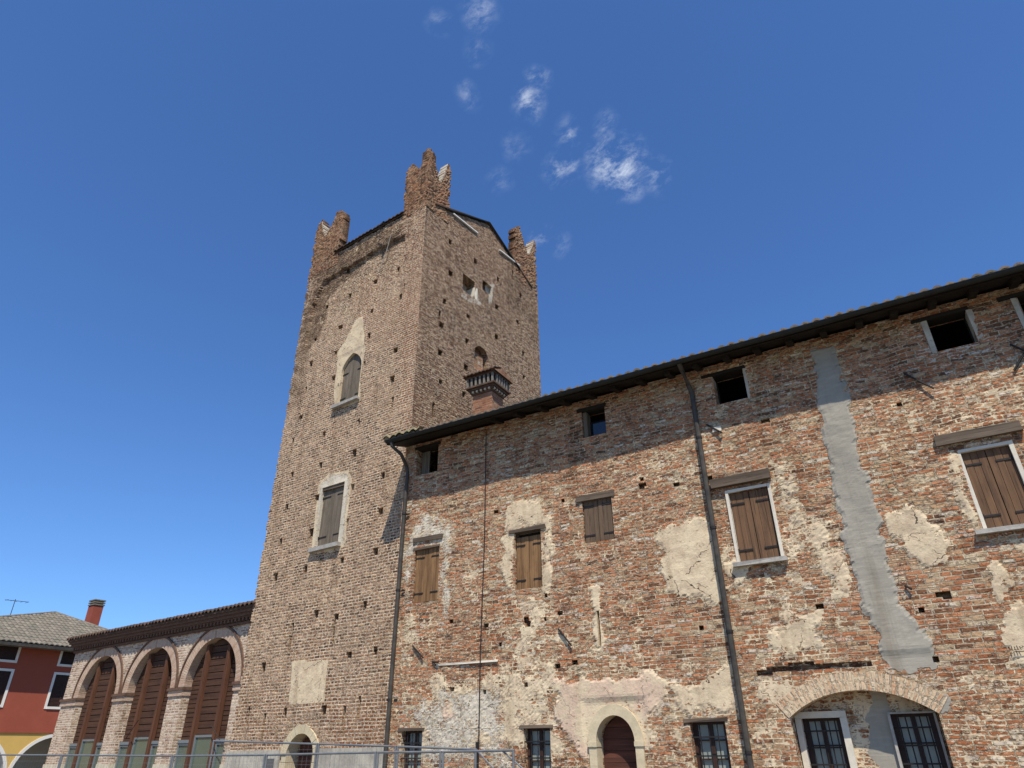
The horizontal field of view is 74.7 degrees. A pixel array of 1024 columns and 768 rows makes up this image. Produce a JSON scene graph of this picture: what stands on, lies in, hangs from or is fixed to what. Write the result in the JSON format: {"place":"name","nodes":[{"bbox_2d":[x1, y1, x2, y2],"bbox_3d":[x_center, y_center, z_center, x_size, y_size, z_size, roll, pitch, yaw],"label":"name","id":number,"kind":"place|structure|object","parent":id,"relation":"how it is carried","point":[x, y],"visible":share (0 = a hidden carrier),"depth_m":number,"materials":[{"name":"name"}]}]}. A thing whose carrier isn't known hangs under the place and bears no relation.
{"place":"outdoors","nodes":[
{"label":"outdoors","id":0,"kind":"place"},
{"bbox_2d":[42,600,255,767],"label":"arcade building","id":1,"kind":"structure","parent":0,"point":[168,686],"depth_m":21.92,"materials":[{"name":"brick"}]},
{"bbox_2d":[64,743,76,767],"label":"window","id":2,"kind":"structure","parent":1,"relation":"in","point":[72,748],"depth_m":23.63,"materials":[{"name":"green glass"}]},
{"bbox_2d":[75,739,93,767],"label":"window","id":3,"kind":"structure","parent":1,"relation":"in","point":[86,745],"depth_m":23.17,"materials":[{"name":"green glass"}]},
{"bbox_2d":[91,743,101,767],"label":"window","id":4,"kind":"structure","parent":1,"relation":"in","point":[99,745],"depth_m":22.69,"materials":[{"name":"green glass"}]},
{"bbox_2d":[114,742,128,767],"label":"window","id":5,"kind":"structure","parent":1,"relation":"in","point":[123,746],"depth_m":21.85,"materials":[{"name":"green glass"}]},
{"bbox_2d":[128,737,148,767],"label":"window","id":6,"kind":"structure","parent":1,"relation":"in","point":[139,746],"depth_m":21.40,"materials":[{"name":"green glass"}]},
{"bbox_2d":[147,741,158,767],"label":"window","id":7,"kind":"structure","parent":1,"relation":"in","point":[154,746],"depth_m":20.91,"materials":[{"name":"green glass"}]},
{"bbox_2d":[173,740,188,767],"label":"window","id":8,"kind":"structure","parent":1,"relation":"in","point":[182,746],"depth_m":20.10,"materials":[{"name":"green glass"}]},
{"bbox_2d":[189,735,211,767],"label":"window","id":9,"kind":"structure","parent":1,"relation":"in","point":[201,744],"depth_m":19.64,"materials":[{"name":"green glass"}]},
{"bbox_2d":[212,739,224,767],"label":"window","id":10,"kind":"structure","parent":1,"relation":"in","point":[218,751],"depth_m":19.14,"materials":[{"name":"green glass"}]},
{"bbox_2d":[224,148,540,767],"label":"brick tower","id":11,"kind":"structure","parent":0,"point":[420,307],"depth_m":20.59,"materials":[{"name":"brown brick"}]},
{"bbox_2d":[279,725,318,767],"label":"door","id":12,"kind":"structure","parent":11,"relation":"in","point":[299,732],"depth_m":16.93,"materials":[{"name":"beige stone"}]},
{"bbox_2d":[308,482,344,552],"bbox_3d":[-5.315,3.864,19.537,1.259,1.945,0.262,-20,-34,31],"label":"window","id":13,"kind":"structure","parent":11,"relation":"in","point":[333,496],"depth_m":19.59,"materials":[{"name":"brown wood"}]},
{"bbox_2d":[330,354,360,409],"bbox_3d":[-5.241,-0.170,21.625,1.218,1.910,0.267,-20,-34,31],"label":"window","id":14,"kind":"structure","parent":11,"relation":"in","point":[351,379],"depth_m":21.64,"materials":[{"name":"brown wood"}]},
{"bbox_2d":[0,0,1023,628],"label":"sky","id":15,"kind":"structure","parent":0,"point":[685,177],"materials":[{"name":"blue"}]},
{"bbox_2d":[382,262,1023,767],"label":"brick wing","id":16,"kind":"structure","parent":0,"point":[798,546],"depth_m":12.65,"materials":[{"name":"brown brick"}]},
{"bbox_2d":[398,728,424,767],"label":"window","id":17,"kind":"structure","parent":16,"relation":"in","point":[413,736],"depth_m":14.52,"materials":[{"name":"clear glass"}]},
{"bbox_2d":[413,533,442,602],"bbox_3d":[-2.037,4.443,16.171,0.891,1.548,0.159,-16,-32,26],"label":"window","id":18,"kind":"structure","parent":16,"relation":"in","point":[427,559],"depth_m":16.17,"materials":[{"name":"wood"}]},
{"bbox_2d":[415,441,440,474],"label":"window","id":19,"kind":"structure","parent":16,"relation":"in","point":[427,449],"depth_m":17.80,"materials":[{"name":"brown wood"}]},
{"bbox_2d":[509,523,545,589],"bbox_3d":[0.398,3.866,14.909,0.955,1.352,0.248,-16,-32,26],"label":"window","id":20,"kind":"structure","parent":16,"relation":"in","point":[529,562],"depth_m":14.92,"materials":[{"name":"wood"}]},
{"bbox_2d":[519,725,552,767],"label":"window","id":21,"kind":"structure","parent":16,"relation":"in","point":[539,745],"depth_m":13.16,"materials":[{"name":"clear glass"}]},
{"bbox_2d":[576,403,605,437],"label":"window","id":22,"kind":"structure","parent":16,"relation":"in","point":[597,427],"depth_m":15.58,"materials":[{"name":"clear glass"}]},
{"bbox_2d":[575,489,614,542],"bbox_3d":[1.837,2.863,14.430,0.906,1.052,0.162,-17,-32,27],"label":"window","id":23,"kind":"structure","parent":16,"relation":"in","point":[598,515],"depth_m":14.42,"materials":[{"name":"wood"}]},
{"bbox_2d":[587,704,645,767],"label":"door","id":24,"kind":"structure","parent":16,"relation":"in","point":[623,739],"depth_m":12.49,"materials":[{"name":"beige stone"}]},
{"bbox_2d":[683,717,730,767],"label":"window","id":25,"kind":"structure","parent":16,"relation":"in","point":[710,736],"depth_m":11.66,"materials":[{"name":"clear glass"}]},
{"bbox_2d":[701,365,749,403],"bbox_3d":[4.590,0.119,14.205,0.974,0.783,0.362,-16,-32,26],"label":"window","id":26,"kind":"structure","parent":16,"relation":"in","point":[734,372],"depth_m":14.29,"materials":[{"name":"grey stone"}]},
{"bbox_2d":[709,468,787,567],"bbox_3d":[4.492,2.579,12.786,1.160,1.759,0.295,-16,-32,26],"label":"window","id":27,"kind":"structure","parent":16,"relation":"in","point":[756,527],"depth_m":12.74,"materials":[{"name":"wood"}]},
{"bbox_2d":[794,711,857,767],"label":"window","id":28,"kind":"structure","parent":16,"relation":"in","point":[829,742],"depth_m":11.10,"materials":[{"name":"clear glass"}]},
{"bbox_2d":[887,711,950,767],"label":"window","id":29,"kind":"structure","parent":16,"relation":"in","point":[920,744],"depth_m":10.51,"materials":[{"name":"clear glass"}]},
{"bbox_2d":[910,306,984,352],"bbox_3d":[8.066,-0.915,12.429,0.997,0.786,0.366,-16,-32,26],"label":"window","id":30,"kind":"structure","parent":16,"relation":"in","point":[926,322],"depth_m":12.43,"materials":[{"name":"grey stone"}]},
{"bbox_2d":[933,420,1023,535],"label":"window","id":31,"kind":"structure","parent":16,"relation":"in","point":[995,476],"depth_m":11.04,"materials":[{"name":"wood"}]},
{"bbox_2d":[996,291,1023,327],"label":"window","id":32,"kind":"structure","parent":16,"relation":"in","point":[1019,295],"depth_m":11.93,"materials":[{"name":"grey stone"}]},
{"label":"pavement","id":33,"kind":"structure","parent":0,"visible":0},
{"bbox_2d":[0,754,61,767],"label":"fence panel","id":34,"kind":"object","parent":33,"relation":"on","point":[7,755],"visible":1,"depth_m":17.31,"materials":[{"name":"metal"}]},
{"bbox_2d":[0,599,108,767],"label":"red house","id":35,"kind":"structure","parent":33,"relation":"on","point":[37,655],"depth_m":33.36,"materials":[{"name":"paint"}]},
{"bbox_2d":[0,668,14,706],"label":"window","id":36,"kind":"structure","parent":35,"relation":"in","point":[5,673],"depth_m":32.23,"materials":[{"name":"white paint"}]},
{"bbox_2d":[0,646,21,662],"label":"window","id":37,"kind":"structure","parent":35,"relation":"in","point":[7,653],"depth_m":32.70,"materials":[{"name":"black glass"}]},
{"bbox_2d":[44,672,69,708],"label":"window","id":38,"kind":"structure","parent":35,"relation":"in","point":[59,682],"depth_m":33.86,"materials":[{"name":"black glass"}]},
{"bbox_2d":[57,651,75,666],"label":"window","id":39,"kind":"structure","parent":35,"relation":"in","point":[66,659],"depth_m":34.58,"materials":[{"name":"black glass"}]},
{"bbox_2d":[58,754,172,767],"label":"fence panel","id":40,"kind":"object","parent":33,"relation":"on","point":[121,756],"visible":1,"depth_m":15.66,"materials":[{"name":"metal"}]},
{"bbox_2d":[171,754,265,767],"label":"fence panel","id":41,"kind":"object","parent":33,"relation":"on","point":[221,755],"visible":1,"depth_m":14.14,"materials":[{"name":"metal"}]},
{"bbox_2d":[208,740,317,767],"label":"fence panel","id":42,"kind":"object","parent":33,"relation":"on","point":[214,741],"visible":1,"depth_m":14.83,"materials":[{"name":"metal"}]},
{"bbox_2d":[264,751,376,767],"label":"fence panel","id":43,"kind":"object","parent":33,"relation":"on","point":[335,753],"visible":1,"depth_m":12.77,"materials":[{"name":"metal"}]},
{"bbox_2d":[315,743,396,767],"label":"fence panel","id":44,"kind":"object","parent":33,"relation":"on","point":[363,745],"visible":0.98,"depth_m":13.57,"materials":[{"name":"metal"}]},
{"bbox_2d":[376,751,441,767],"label":"fence panel","id":45,"kind":"object","parent":33,"relation":"on","point":[394,752],"visible":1,"depth_m":11.94,"materials":[{"name":"metal"}]},
{"bbox_2d":[396,745,492,767],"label":"fence panel","id":46,"kind":"object","parent":33,"relation":"on","point":[449,748],"visible":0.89,"depth_m":12.56,"materials":[{"name":"metal"}]},
{"bbox_2d":[442,749,522,767],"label":"fence panel","id":47,"kind":"object","parent":33,"relation":"on","point":[504,751],"visible":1,"depth_m":11.19,"materials":[{"name":"metal"}]}
]}

